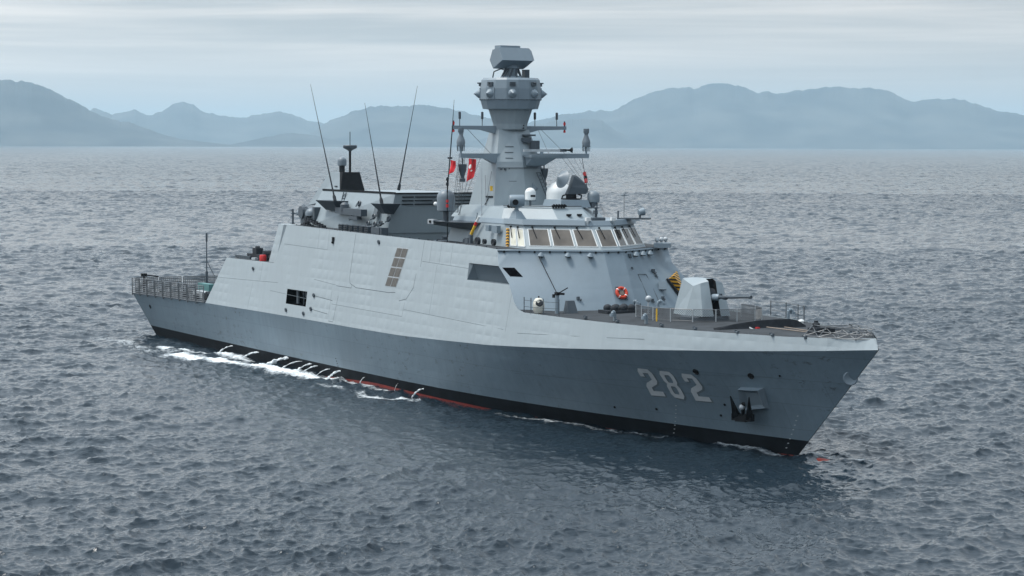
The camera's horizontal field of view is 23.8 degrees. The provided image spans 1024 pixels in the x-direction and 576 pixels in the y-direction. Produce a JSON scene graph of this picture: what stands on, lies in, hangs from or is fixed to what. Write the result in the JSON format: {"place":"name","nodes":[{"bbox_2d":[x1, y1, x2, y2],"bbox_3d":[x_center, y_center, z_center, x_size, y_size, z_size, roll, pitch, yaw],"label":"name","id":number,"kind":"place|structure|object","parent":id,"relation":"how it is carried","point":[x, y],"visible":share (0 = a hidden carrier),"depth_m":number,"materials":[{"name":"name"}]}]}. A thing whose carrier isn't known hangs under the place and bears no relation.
{"place":"outdoors","nodes":[
{"label":"outdoors","id":0,"kind":"place"},
{"bbox_2d":[0,80,239,146],"bbox_3d":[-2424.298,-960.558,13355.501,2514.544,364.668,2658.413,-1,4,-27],"label":"mountain range","id":1,"kind":"structure","parent":0,"point":[32,114],"depth_m":12856.48,"materials":[{"name":"stone"}]},
{"bbox_2d":[90,102,323,144],"bbox_3d":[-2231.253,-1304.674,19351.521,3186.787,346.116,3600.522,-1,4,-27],"label":"mountain range","id":2,"kind":"structure","parent":0,"point":[183,120],"depth_m":18671.43,"materials":[{"name":"stone"}]},
{"bbox_2d":[231,133,367,146],"bbox_3d":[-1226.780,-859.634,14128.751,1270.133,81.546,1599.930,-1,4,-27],"label":"mountain range","id":3,"kind":"structure","parent":0,"point":[292,140],"depth_m":13736.62,"materials":[{"name":"stone"}]},
{"bbox_2d":[308,105,492,146],"bbox_3d":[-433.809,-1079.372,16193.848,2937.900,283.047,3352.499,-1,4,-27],"label":"mountain range","id":4,"kind":"structure","parent":0,"point":[430,126],"depth_m":15500.20,"materials":[{"name":"stone"}]},
{"bbox_2d":[0,146,1023,575],"bbox_3d":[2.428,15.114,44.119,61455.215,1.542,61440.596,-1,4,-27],"label":"sea","id":5,"kind":"structure","parent":0,"point":[132,442],"depth_m":158.29,"materials":[{"name":"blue liquid"}]},
{"bbox_2d":[132,45,878,460],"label":"warship","id":6,"kind":"object","parent":5,"relation":"on","point":[406,291],"visible":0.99,"depth_m":162.60,"materials":[{"name":"grey metal"}]},
{"bbox_2d":[259,255,265,260],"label":"red drum","id":7,"kind":"object","parent":6,"relation":"on","point":[262,257],"visible":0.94,"depth_m":198.28,"materials":[{"name":"paint"}]},
{"bbox_2d":[262,356,288,364],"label":"water jet","id":8,"kind":"object","parent":6,"relation":"attached to","point":[273,361],"visible":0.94,"depth_m":192.67,"materials":[{"name":"white liquid"}]},
{"bbox_2d":[326,370,340,378],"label":"water jet","id":9,"kind":"object","parent":6,"relation":"attached to","point":[334,372],"visible":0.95,"depth_m":182.99,"materials":[{"name":"white liquid"}]},
{"bbox_2d":[446,177,448,241],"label":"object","id":10,"kind":"object","parent":6,"relation":"on","point":[447,185],"visible":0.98,"depth_m":167.76,"materials":[{"name":"black metal"}]},
{"bbox_2d":[449,160,455,173],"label":"pennant","id":11,"kind":"object","parent":6,"relation":"attached to","point":[452,166],"visible":1,"depth_m":167.56,"materials":[{"name":"red fabric"}]},
{"bbox_2d":[466,158,475,181],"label":"flag","id":12,"kind":"object","parent":6,"relation":"attached to","point":[472,171],"visible":1,"depth_m":168.29,"materials":[{"name":"red fabric"}]},
{"bbox_2d":[470,216,479,234],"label":"strobe float","id":13,"kind":"object","parent":6,"relation":"attached to","point":[475,225],"visible":1,"depth_m":166.11,"materials":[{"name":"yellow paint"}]},
{"bbox_2d":[533,296,544,313],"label":"searchlight","id":14,"kind":"object","parent":6,"relation":"on","point":[539,309],"visible":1,"depth_m":154.15,"materials":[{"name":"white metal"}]},
{"bbox_2d":[582,159,587,184],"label":"signal lantern string","id":15,"kind":"object","parent":6,"relation":"attached to","point":[585,178],"visible":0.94,"depth_m":171.15,"materials":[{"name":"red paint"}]},
{"bbox_2d":[615,286,627,298],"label":"lifebuoy","id":16,"kind":"object","parent":6,"relation":"attached to","point":[619,294],"visible":1,"depth_m":157.06,"materials":[{"name":"orange plastic"}]},
{"bbox_2d":[730,396,754,421],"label":"anchor","id":17,"kind":"object","parent":6,"relation":"hanging from","point":[742,416],"visible":1,"depth_m":139.96,"materials":[{"name":"black metal"}]},
{"bbox_2d":[0,0,1023,123],"label":"sky","id":18,"kind":"structure","parent":0,"point":[230,58],"materials":[{"name":"grey"}]},
{"bbox_2d":[472,118,664,147],"bbox_3d":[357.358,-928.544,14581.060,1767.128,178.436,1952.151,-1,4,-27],"label":"mountain range","id":19,"kind":"structure","parent":0,"point":[601,134],"depth_m":14209.23,"materials":[{"name":"stone"}]},
{"bbox_2d":[527,83,1023,148],"bbox_3d":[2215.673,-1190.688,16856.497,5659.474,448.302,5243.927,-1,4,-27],"label":"mountain range","id":20,"kind":"structure","parent":0,"point":[718,115],"depth_m":15978.30,"materials":[{"name":"stone"}]}
]}

